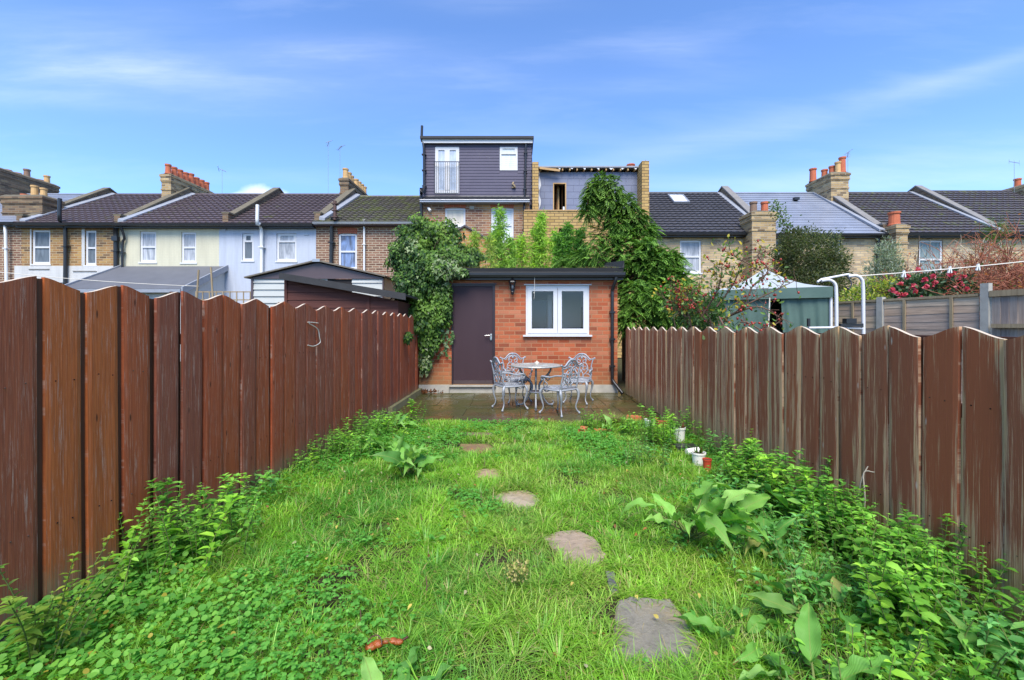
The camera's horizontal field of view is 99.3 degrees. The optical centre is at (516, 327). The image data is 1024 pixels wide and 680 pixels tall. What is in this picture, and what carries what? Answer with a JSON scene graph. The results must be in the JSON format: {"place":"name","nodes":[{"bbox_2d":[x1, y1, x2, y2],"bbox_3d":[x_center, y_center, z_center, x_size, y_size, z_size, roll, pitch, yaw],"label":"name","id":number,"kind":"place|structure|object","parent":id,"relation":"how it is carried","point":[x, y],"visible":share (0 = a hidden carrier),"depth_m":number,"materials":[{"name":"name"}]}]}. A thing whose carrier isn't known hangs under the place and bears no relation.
{"place":"outdoors","nodes":[
{"label":"outdoors","id":0,"kind":"place"},
{"bbox_2d":[0,168,113,281],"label":"terraced house","id":1,"kind":"structure","parent":0,"point":[25,193],"depth_m":20.60,"materials":[{"name":"brown brick"}]},
{"bbox_2d":[64,193,262,361],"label":"terraced house","id":2,"kind":"structure","parent":0,"point":[168,246],"depth_m":20.00,"materials":[{"name":"beige paint"}]},
{"bbox_2d":[138,232,156,262],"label":"window","id":3,"kind":"structure","parent":2,"relation":"in","point":[148,239],"depth_m":20.08,"materials":[{"name":"white glass"}]},
{"bbox_2d":[180,232,196,263],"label":"window","id":4,"kind":"structure","parent":2,"relation":"in","point":[188,238],"depth_m":20.08,"materials":[{"name":"white plastic"}]},
{"bbox_2d":[213,187,339,303],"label":"terraced house","id":5,"kind":"structure","parent":0,"point":[273,228],"depth_m":20.00,"materials":[{"name":"white paint"}]},
{"bbox_2d":[241,234,254,261],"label":"window","id":6,"kind":"structure","parent":5,"relation":"in","point":[247,238],"depth_m":20.05,"materials":[{"name":"white plastic"}]},
{"bbox_2d":[275,234,297,261],"bbox_3d":[-10.576,-3.639,20.040,1.018,1.328,0.140,0,0,0],"label":"window","id":7,"kind":"structure","parent":5,"relation":"in","point":[286,243],"depth_m":20.08,"materials":[{"name":"white plastic"}]},
{"bbox_2d":[244,259,397,306],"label":"metal shed","id":8,"kind":"structure","parent":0,"point":[267,287],"depth_m":10.57,"materials":[{"name":"beige metal"}]},
{"bbox_2d":[312,168,419,302],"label":"terraced house","id":9,"kind":"structure","parent":0,"point":[354,223],"depth_m":20.00,"materials":[{"name":"brown brick"}]},
{"bbox_2d":[339,234,356,268],"bbox_3d":[-7.765,-3.482,20.076,0.841,1.641,0.068,0,0,0],"label":"window","id":10,"kind":"structure","parent":9,"relation":"in","point":[347,242],"depth_m":20.08,"materials":[{"name":"white plastic"}]},
{"bbox_2d":[453,225,501,267],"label":"wing","id":11,"kind":"structure","parent":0,"point":[467,231],"depth_m":17.20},
{"bbox_2d":[0,417,1023,679],"bbox_3d":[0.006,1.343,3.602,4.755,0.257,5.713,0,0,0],"label":"grass","id":12,"kind":"structure","parent":0,"point":[488,595],"depth_m":2.42,"materials":[{"name":"green plant"}]},
{"bbox_2d":[0,531,131,674],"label":"weed","id":13,"kind":"object","parent":12,"relation":"on","point":[35,631],"visible":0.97,"depth_m":1.75,"materials":[{"name":"green plant"}]},
{"bbox_2d":[0,507,271,679],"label":"ground ivy","id":14,"kind":"object","parent":12,"relation":"on","point":[74,654],"visible":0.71,"depth_m":1.92,"materials":[{"name":"green plant"}]},
{"bbox_2d":[101,472,276,596],"bbox_3d":[-1.893,1.137,2.542,0.848,0.488,0.727,0,0,-22],"label":"weed","id":15,"kind":"object","parent":12,"relation":"on","point":[201,533],"visible":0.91,"depth_m":2.51,"materials":[{"name":"green plant"}]},
{"bbox_2d":[0,276,417,626],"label":"board fence","id":16,"kind":"object","parent":12,"relation":"on","point":[106,413],"visible":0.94,"depth_m":2.62,"materials":[{"name":"brown wood"}]},
{"bbox_2d":[218,466,279,507],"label":"weed","id":17,"kind":"object","parent":12,"relation":"on","point":[272,480],"visible":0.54,"depth_m":3.50,"materials":[{"name":"green plant"}]},
{"bbox_2d":[285,444,330,473],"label":"weed","id":18,"kind":"object","parent":12,"relation":"on","point":[303,463],"visible":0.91,"depth_m":4.17,"materials":[{"name":"green plant"}]},
{"bbox_2d":[307,421,375,463],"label":"weed","id":19,"kind":"object","parent":12,"relation":"on","point":[344,443],"visible":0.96,"depth_m":4.58,"materials":[{"name":"green plant"}]},
{"bbox_2d":[352,427,396,458],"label":"dock plant","id":20,"kind":"object","parent":12,"relation":"on","point":[373,433],"visible":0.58,"depth_m":4.76,"materials":[{"name":"green plant"}]},
{"bbox_2d":[341,408,408,441],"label":"weed","id":21,"kind":"object","parent":12,"relation":"on","point":[376,424],"visible":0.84,"depth_m":5.36,"materials":[{"name":"green plant"}]},
{"bbox_2d":[365,634,408,650],"bbox_3d":[-0.549,1.327,1.844,0.180,0.054,0.044,0,0,-16],"label":"rotting fruit","id":22,"kind":"object","parent":12,"relation":"on","point":[376,644],"visible":0.97,"depth_m":1.83,"materials":[{"name":"orange food"}]},
{"bbox_2d":[372,413,418,435],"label":"dock plant","id":23,"kind":"object","parent":12,"relation":"on","point":[401,419],"visible":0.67,"depth_m":5.75,"materials":[{"name":"green plant"}]},
{"bbox_2d":[360,644,455,679],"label":"dock plant","id":24,"kind":"object","parent":12,"relation":"on","point":[370,670],"visible":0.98,"depth_m":1.67,"materials":[{"name":"green plant"}]},
{"bbox_2d":[371,431,445,478],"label":"dock plant","id":25,"kind":"object","parent":12,"relation":"on","point":[402,456],"visible":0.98,"depth_m":4.02,"materials":[{"name":"green plant"}]},
{"bbox_2d":[460,444,494,453],"bbox_3d":[-0.452,1.390,4.940,0.423,0.040,0.375,0,0,0],"label":"stepping stone","id":26,"kind":"object","parent":12,"relation":"on","point":[473,446],"visible":0.56,"depth_m":4.96,"materials":[{"name":"stone"}]},
{"bbox_2d":[474,468,501,478],"bbox_3d":[-0.275,1.390,4.104,0.278,0.040,0.293,0,0,0],"label":"stepping stone","id":27,"kind":"object","parent":12,"relation":"on","point":[484,472],"visible":0.52,"depth_m":4.10,"materials":[{"name":"stone"}]},
{"bbox_2d":[0,418,1023,679],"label":"clover","id":28,"kind":"object","parent":12,"relation":"on","point":[292,632],"visible":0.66,"depth_m":1.98,"materials":[{"name":"green plant"}]},
{"bbox_2d":[502,557,529,587],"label":"seeding tuft","id":29,"kind":"object","parent":12,"relation":"on","point":[516,577],"visible":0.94,"depth_m":2.30,"materials":[{"name":"beige plant"}]},
{"bbox_2d":[495,490,539,509],"bbox_3d":[0.031,1.390,3.473,0.334,0.040,0.431,0,0,-28],"label":"stepping stone","id":30,"kind":"object","parent":12,"relation":"on","point":[518,499],"visible":0.49,"depth_m":3.48,"materials":[{"name":"stone"}]},
{"bbox_2d":[45,430,993,671],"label":"fallen leaves","id":31,"kind":"object","parent":12,"relation":"on","point":[585,665],"visible":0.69,"depth_m":2.28,"materials":[{"name":"brown plant"}]},
{"bbox_2d":[545,530,604,568],"bbox_3d":[0.375,1.390,2.722,0.321,0.040,0.458,0,0,-15],"label":"stepping stone","id":32,"kind":"object","parent":12,"relation":"on","point":[575,539],"visible":0.59,"depth_m":2.73,"materials":[{"name":"stone"}]},
{"bbox_2d":[579,409,618,430],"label":"weed","id":33,"kind":"object","parent":12,"relation":"on","point":[587,420],"visible":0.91,"depth_m":5.93,"materials":[{"name":"green plant"}]},
{"bbox_2d":[607,411,648,436],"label":"weed","id":34,"kind":"object","parent":12,"relation":"on","point":[627,425],"visible":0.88,"depth_m":5.54,"materials":[{"name":"green plant"}]},
{"bbox_2d":[622,434,671,466],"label":"weed","id":35,"kind":"object","parent":12,"relation":"on","point":[644,447],"visible":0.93,"depth_m":4.38,"materials":[{"name":"green plant"}]},
{"bbox_2d":[609,596,701,670],"bbox_3d":[0.586,1.390,1.984,0.414,0.040,0.481,0,0,0],"label":"stepping stone","id":36,"kind":"object","parent":12,"relation":"on","point":[638,617],"visible":0.51,"depth_m":1.97,"materials":[{"name":"stone"}]},
{"bbox_2d":[629,404,700,452],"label":"weed","id":37,"kind":"object","parent":12,"relation":"on","point":[655,434],"visible":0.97,"depth_m":4.98,"materials":[{"name":"green plant"}]},
{"bbox_2d":[666,406,702,442],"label":"weed","id":38,"kind":"object","parent":12,"relation":"on","point":[688,430],"visible":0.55,"depth_m":5.45,"materials":[{"name":"green plant"}]},
{"bbox_2d":[619,480,772,556],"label":"dock plant","id":39,"kind":"object","parent":12,"relation":"on","point":[706,519],"visible":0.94,"depth_m":2.71,"materials":[{"name":"green plant"}]},
{"bbox_2d":[691,444,706,465],"bbox_3d":[1.830,1.272,4.377,0.143,0.216,0.141,0,0,0],"label":"plant pot","id":40,"kind":"object","parent":12,"relation":"on","point":[698,455],"visible":0.94,"depth_m":4.33,"materials":[{"name":"white plastic"}]},
{"bbox_2d":[702,428,734,463],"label":"weed","id":41,"kind":"object","parent":12,"relation":"on","point":[713,444],"visible":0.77,"depth_m":4.60,"materials":[{"name":"green plant"}]},
{"bbox_2d":[671,518,770,579],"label":"weed","id":42,"kind":"object","parent":12,"relation":"on","point":[727,550],"visible":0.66,"depth_m":2.52,"materials":[{"name":"green plant"}]},
{"bbox_2d":[673,604,794,662],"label":"dock plant","id":43,"kind":"object","parent":12,"relation":"on","point":[750,654],"visible":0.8,"depth_m":1.91,"materials":[{"name":"green plant"}]},
{"bbox_2d":[716,431,784,502],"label":"weed","id":44,"kind":"object","parent":12,"relation":"on","point":[749,462],"visible":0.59,"depth_m":3.66,"materials":[{"name":"green plant"}]},
{"bbox_2d":[730,509,796,562],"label":"dock plant","id":45,"kind":"object","parent":12,"relation":"on","point":[781,527],"visible":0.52,"depth_m":2.61,"materials":[{"name":"green plant"}]},
{"bbox_2d":[690,464,838,543],"bbox_3d":[1.664,1.222,3.135,0.801,0.343,0.876,0,0,0],"label":"weed","id":46,"kind":"object","parent":12,"relation":"on","point":[766,505],"visible":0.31,"depth_m":2.97,"materials":[{"name":"green plant"}]},
{"bbox_2d":[710,494,841,572],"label":"weed","id":47,"kind":"object","parent":12,"relation":"on","point":[797,531],"visible":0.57,"depth_m":2.61,"materials":[{"name":"green plant"}]},
{"bbox_2d":[733,443,854,530],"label":"weed","id":48,"kind":"object","parent":12,"relation":"on","point":[792,481],"visible":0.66,"depth_m":3.05,"materials":[{"name":"green plant"}]},
{"bbox_2d":[753,479,851,540],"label":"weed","id":49,"kind":"object","parent":12,"relation":"on","point":[779,497],"visible":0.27,"depth_m":2.91,"materials":[{"name":"green plant"}]},
{"bbox_2d":[743,563,893,646],"bbox_3d":[1.363,1.296,1.991,0.643,0.290,0.493,0,0,0],"label":"dock plant","id":50,"kind":"object","parent":12,"relation":"on","point":[777,603],"visible":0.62,"depth_m":2.01,"materials":[{"name":"green plant"}]},
{"bbox_2d":[739,600,908,679],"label":"dock plant","id":51,"kind":"object","parent":12,"relation":"on","point":[807,628],"visible":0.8,"depth_m":1.67,"materials":[{"name":"green plant"}]},
{"bbox_2d":[625,325,1023,631],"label":"board fence","id":52,"kind":"object","parent":12,"relation":"on","point":[887,406],"visible":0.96,"depth_m":2.66,"materials":[{"name":"brown wood"}]},
{"bbox_2d":[752,538,915,632],"bbox_3d":[1.540,1.272,2.122,0.522,0.229,0.629,0,0,-39],"label":"weed","id":53,"kind":"object","parent":12,"relation":"on","point":[798,588],"visible":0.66,"depth_m":2.08,"materials":[{"name":"green plant"}]},
{"bbox_2d":[785,477,908,562],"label":"weed","id":54,"kind":"object","parent":12,"relation":"on","point":[836,510],"visible":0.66,"depth_m":2.68,"materials":[{"name":"green plant"}]},
{"bbox_2d":[770,603,1000,679],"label":"weed","id":55,"kind":"object","parent":12,"relation":"on","point":[978,662],"visible":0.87,"depth_m":1.64,"materials":[{"name":"green plant"}]},
{"bbox_2d":[807,502,997,612],"bbox_3d":[1.918,1.171,2.356,0.774,0.420,0.764,0,0,0],"label":"weed","id":56,"kind":"object","parent":12,"relation":"on","point":[915,528],"visible":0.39,"depth_m":2.28,"materials":[{"name":"green plant"}]},
{"bbox_2d":[842,547,979,622],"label":"dock plant","id":57,"kind":"object","parent":12,"relation":"on","point":[882,562],"visible":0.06,"depth_m":2.22,"materials":[{"name":"green plant"}]},
{"bbox_2d":[835,519,1023,667],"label":"weed","id":58,"kind":"object","parent":12,"relation":"on","point":[910,595],"visible":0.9,"depth_m":1.94,"materials":[{"name":"green plant"}]},
{"bbox_2d":[839,559,1023,667],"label":"dock plant","id":59,"kind":"object","parent":12,"relation":"on","point":[972,637],"visible":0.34,"depth_m":1.76,"materials":[{"name":"green plant"}]},
{"bbox_2d":[895,582,1023,679],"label":"weed","id":60,"kind":"object","parent":12,"relation":"on","point":[986,637],"visible":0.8,"depth_m":1.73,"materials":[{"name":"green plant"}]},
{"bbox_2d":[0,0,1023,237],"label":"sky","id":61,"kind":"structure","parent":0,"point":[740,95],"materials":[{"name":"blue"}]},
{"bbox_2d":[383,392,674,422],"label":"patio","id":62,"kind":"structure","parent":0,"point":[454,406],"depth_m":7.49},
{"bbox_2d":[387,388,421,413],"bbox_3d":[-2.025,1.340,8.070,0.100,0.120,2.240,0,0,0],"label":"gravel board","id":63,"kind":"object","parent":62,"relation":"on","point":[398,405],"visible":0.79,"depth_m":7.69,"materials":[{"name":"concrete"}]},
{"bbox_2d":[490,356,528,411],"bbox_3d":[-0.128,0.932,7.351,0.527,0.892,0.556,0,0,-25],"label":"garden chair","id":64,"kind":"object","parent":62,"relation":"on","point":[504,385],"visible":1,"depth_m":7.24,"materials":[{"name":"metal"}]},
{"bbox_2d":[500,352,532,403],"bbox_3d":[-0.006,0.932,8.139,0.556,0.892,0.527,0,0,-16],"label":"garden chair","id":65,"kind":"object","parent":62,"relation":"on","point":[514,378],"visible":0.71,"depth_m":8.29,"materials":[{"name":"metal"}]},
{"bbox_2d":[511,363,560,410],"bbox_3d":[0.330,1.010,7.500,0.870,0.745,0.870,0,0,0],"label":"garden table","id":66,"kind":"object","parent":62,"relation":"on","point":[535,366],"visible":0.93,"depth_m":7.48,"materials":[{"name":"metal"}]},
{"bbox_2d":[539,359,582,417],"bbox_3d":[0.694,0.932,6.915,0.556,0.892,0.527,0,0,-44],"label":"garden chair","id":67,"kind":"object","parent":62,"relation":"on","point":[560,388],"visible":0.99,"depth_m":6.80,"materials":[{"name":"metal"}]},
{"bbox_2d":[562,353,595,404],"bbox_3d":[1.138,0.932,7.999,0.556,0.892,0.527,0,0,23],"label":"garden chair","id":68,"kind":"object","parent":62,"relation":"on","point":[585,380],"visible":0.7,"depth_m":8.10,"materials":[{"name":"metal"}]},
{"bbox_2d":[180,358,961,550],"bbox_3d":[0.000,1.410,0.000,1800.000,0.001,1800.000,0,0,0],"label":"ground","id":69,"kind":"structure","parent":0,"point":[621,383],"depth_m":10.71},
{"bbox_2d":[12,163,212,283],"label":"terraced house","id":70,"kind":"structure","parent":69,"relation":"on","point":[75,238],"depth_m":20.00,"materials":[{"name":"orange brick"}]},
{"bbox_2d":[30,230,50,265],"bbox_3d":[-21.859,-3.651,20.040,0.947,1.633,0.140,0,0,0],"label":"window","id":71,"kind":"structure","parent":70,"relation":"in","point":[41,238],"depth_m":20.08,"materials":[{"name":"white plastic"}]},
{"bbox_2d":[83,231,96,265],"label":"window","id":72,"kind":"structure","parent":70,"relation":"in","point":[90,235],"depth_m":20.07,"materials":[{"name":"white glass"}]},
{"bbox_2d":[279,272,418,322],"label":"garden shed","id":73,"kind":"structure","parent":69,"relation":"on","point":[315,293],"depth_m":8.09,"materials":[{"name":"brown wood"}]},
{"bbox_2d":[420,125,533,267],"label":"terraced house","id":74,"kind":"structure","parent":69,"relation":"on","point":[470,181],"depth_m":20.28,"materials":[{"name":"wood"}]},
{"bbox_2d":[445,208,464,227],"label":"window","id":75,"kind":"structure","parent":74,"relation":"in","point":[457,213],"depth_m":19.78,"materials":[{"name":"white glass"}]},
{"bbox_2d":[491,208,512,242],"bbox_3d":[-0.649,-4.604,19.740,1.120,1.587,0.140,0,0,0],"label":"window","id":76,"kind":"structure","parent":74,"relation":"in","point":[509,213],"depth_m":19.78,"materials":[{"name":"white glass"}]},
{"bbox_2d":[464,227,502,267],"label":"bamboo","id":77,"kind":"object","parent":69,"relation":"on","point":[474,242],"visible":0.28,"depth_m":12.02,"materials":[{"name":"green plant"}]},
{"bbox_2d":[483,202,518,267],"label":"bamboo","id":78,"kind":"object","parent":69,"relation":"on","point":[498,232],"visible":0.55,"depth_m":13.14,"materials":[{"name":"green plant"}]},
{"bbox_2d":[419,261,625,393],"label":"outbuilding","id":79,"kind":"structure","parent":69,"relation":"on","point":[560,315],"depth_m":9.20,"materials":[{"name":"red brick"}]},
{"bbox_2d":[383,211,490,387],"bbox_3d":[-1.881,-0.680,9.593,2.493,4.158,3.607,0,0,0],"label":"ivy","id":80,"kind":"object","parent":79,"relation":"attached to","point":[419,252],"visible":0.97,"depth_m":9.06,"materials":[{"name":"green plant"}]},
{"bbox_2d":[453,286,492,383],"bbox_3d":[-0.925,0.164,9.192,0.830,2.066,0.115,0,0,0],"label":"door","id":81,"kind":"structure","parent":79,"relation":"in","point":[473,305],"depth_m":9.21,"materials":[{"name":"brown paint"}]},
{"bbox_2d":[523,284,591,336],"bbox_3d":[0.861,-0.356,9.200,1.452,1.107,0.140,0,0,0],"label":"window","id":82,"kind":"structure","parent":79,"relation":"in","point":[530,332],"depth_m":9.20,"materials":[{"name":"white plastic"}]},
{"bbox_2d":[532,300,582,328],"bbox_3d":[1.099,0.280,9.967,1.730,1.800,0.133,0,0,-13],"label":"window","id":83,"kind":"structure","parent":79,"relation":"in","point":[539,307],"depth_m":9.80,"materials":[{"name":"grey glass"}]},
{"bbox_2d":[506,209,557,267],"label":"bamboo","id":84,"kind":"object","parent":69,"relation":"on","point":[539,243],"visible":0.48,"depth_m":13.71,"materials":[{"name":"green plant"}]},
{"bbox_2d":[547,220,588,267],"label":"bamboo","id":85,"kind":"object","parent":69,"relation":"on","point":[566,243],"visible":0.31,"depth_m":12.86,"materials":[{"name":"green plant"}]},
{"bbox_2d":[524,160,648,357],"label":"unfinished house","id":86,"kind":"structure","parent":69,"relation":"on","point":[556,191],"depth_m":20.39,"materials":[{"name":"yellow brick"}]},
{"bbox_2d":[550,170,710,380],"bbox_3d":[2.903,-1.410,11.310,2.993,5.596,4.486,0,0,-28],"label":"climbing ivy","id":87,"kind":"object","parent":69,"relation":"on","point":[650,263],"visible":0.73,"depth_m":10.97,"materials":[{"name":"green plant"}]},
{"bbox_2d":[660,290,730,330],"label":"hedge shrub","id":88,"kind":"object","parent":69,"relation":"on","point":[713,318],"visible":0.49,"depth_m":7.92,"materials":[{"name":"green plant"}]},
{"bbox_2d":[651,234,800,339],"bbox_3d":[3.102,0.044,6.153,1.840,2.677,2.302,0,0,0],"label":"rose bush","id":89,"kind":"object","parent":69,"relation":"on","point":[679,302],"visible":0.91,"depth_m":6.37,"materials":[{"name":"green plant"}]},
{"bbox_2d":[710,269,833,332],"bbox_3d":[5.250,0.065,9.236,2.113,2.629,2.155,0,0,25],"label":"gazebo","id":90,"kind":"object","parent":69,"relation":"on","point":[814,303],"visible":0.38,"depth_m":8.26,"materials":[{"name":"fabric"}]},
{"bbox_2d":[767,220,859,301],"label":"evergreen shrub","id":91,"kind":"object","parent":69,"relation":"on","point":[814,266],"visible":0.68,"depth_m":13.56,"materials":[{"name":"green plant"}]},
{"bbox_2d":[807,273,865,333],"bbox_3d":[4.406,0.318,5.989,0.812,2.125,0.101,0,0,0],"label":"tubular frame","id":92,"kind":"object","parent":69,"relation":"on","point":[848,323],"visible":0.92,"depth_m":5.98,"materials":[{"name":"white plastic"}]},
{"bbox_2d":[860,261,1023,275],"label":"washing line","id":93,"kind":"object","parent":92,"relation":"attached to","point":[941,269],"visible":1,"depth_m":6.16,"materials":[{"name":"white plastic"}]},
{"bbox_2d":[838,274,898,301],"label":"variegated shrub","id":94,"kind":"object","parent":69,"relation":"on","point":[875,292],"visible":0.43,"depth_m":9.92,"materials":[{"name":"green plant"}]},
{"bbox_2d":[857,235,920,293],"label":"silver shrub","id":95,"kind":"object","parent":69,"relation":"on","point":[888,264],"visible":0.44,"depth_m":11.92,"materials":[{"name":"green plant"}]},
{"bbox_2d":[833,283,992,402],"bbox_3d":[6.624,0.355,8.661,0.100,2.050,4.294,0,0,-15],"label":"lap fence","id":96,"kind":"object","parent":69,"relation":"on","point":[929,315],"visible":0.29,"depth_m":7.41,"materials":[{"name":"wood"}]},
{"bbox_2d":[886,266,979,315],"bbox_3d":[8.813,0.048,9.171,2.206,2.718,1.495,0,0,0],"label":"camellia","id":97,"kind":"object","parent":69,"relation":"on","point":[930,281],"visible":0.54,"depth_m":9.02,"materials":[{"name":"pink plant"}]},
{"bbox_2d":[857,212,1023,329],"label":"twiggy bush","id":98,"kind":"object","parent":69,"relation":"on","point":[996,278],"visible":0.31,"depth_m":9.05,"materials":[{"name":"red plant"}]},
{"bbox_2d":[989,289,1023,336],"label":"close board fence","id":99,"kind":"object","parent":69,"relation":"on","point":[1007,313],"visible":0.46,"depth_m":6.38,"materials":[{"name":"grey wood"}]},
{"bbox_2d":[649,186,749,330],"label":"terraced house","id":100,"kind":"structure","parent":0,"point":[692,224],"depth_m":20.23,"materials":[{"name":"brick"}]},
{"bbox_2d":[680,240,702,273],"bbox_3d":[8.000,-3.216,20.040,1.088,1.563,0.140,0,0,0],"label":"window","id":101,"kind":"structure","parent":100,"relation":"in","point":[691,248],"depth_m":20.08,"materials":[{"name":"white glass"}]},
{"bbox_2d":[735,156,889,299],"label":"terraced house","id":102,"kind":"structure","parent":0,"point":[822,202],"depth_m":20.77,"materials":[{"name":"tile"}]},
{"bbox_2d":[849,185,1010,297],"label":"terraced house","id":103,"kind":"structure","parent":0,"point":[914,213],"depth_m":20.49,"materials":[{"name":"tile"}]},
{"bbox_2d":[919,240,941,272],"bbox_3d":[19.047,-3.118,20.076,1.100,1.759,0.068,0,0,0],"label":"window","id":104,"kind":"structure","parent":103,"relation":"in","point":[935,243],"depth_m":20.08,"materials":[{"name":"grey glass"}]},
{"bbox_2d":[893,239,1023,281],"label":"bare tree","id":105,"kind":"object","parent":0,"point":[972,252],"visible":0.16,"depth_m":11.10,"materials":[{"name":"brown plant"}]},
{"bbox_2d":[917,215,1014,282],"bbox_3d":[12.287,-0.856,11.857,2.588,4.476,1.110,0,0,-16],"label":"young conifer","id":106,"kind":"object","parent":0,"point":[990,227],"visible":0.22,"depth_m":11.96,"materials":[{"name":"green plant"}]},
{"bbox_2d":[932,178,1023,277],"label":"terraced house","id":107,"kind":"structure","parent":0,"point":[991,204],"depth_m":22.63,"materials":[{"name":"tile"}]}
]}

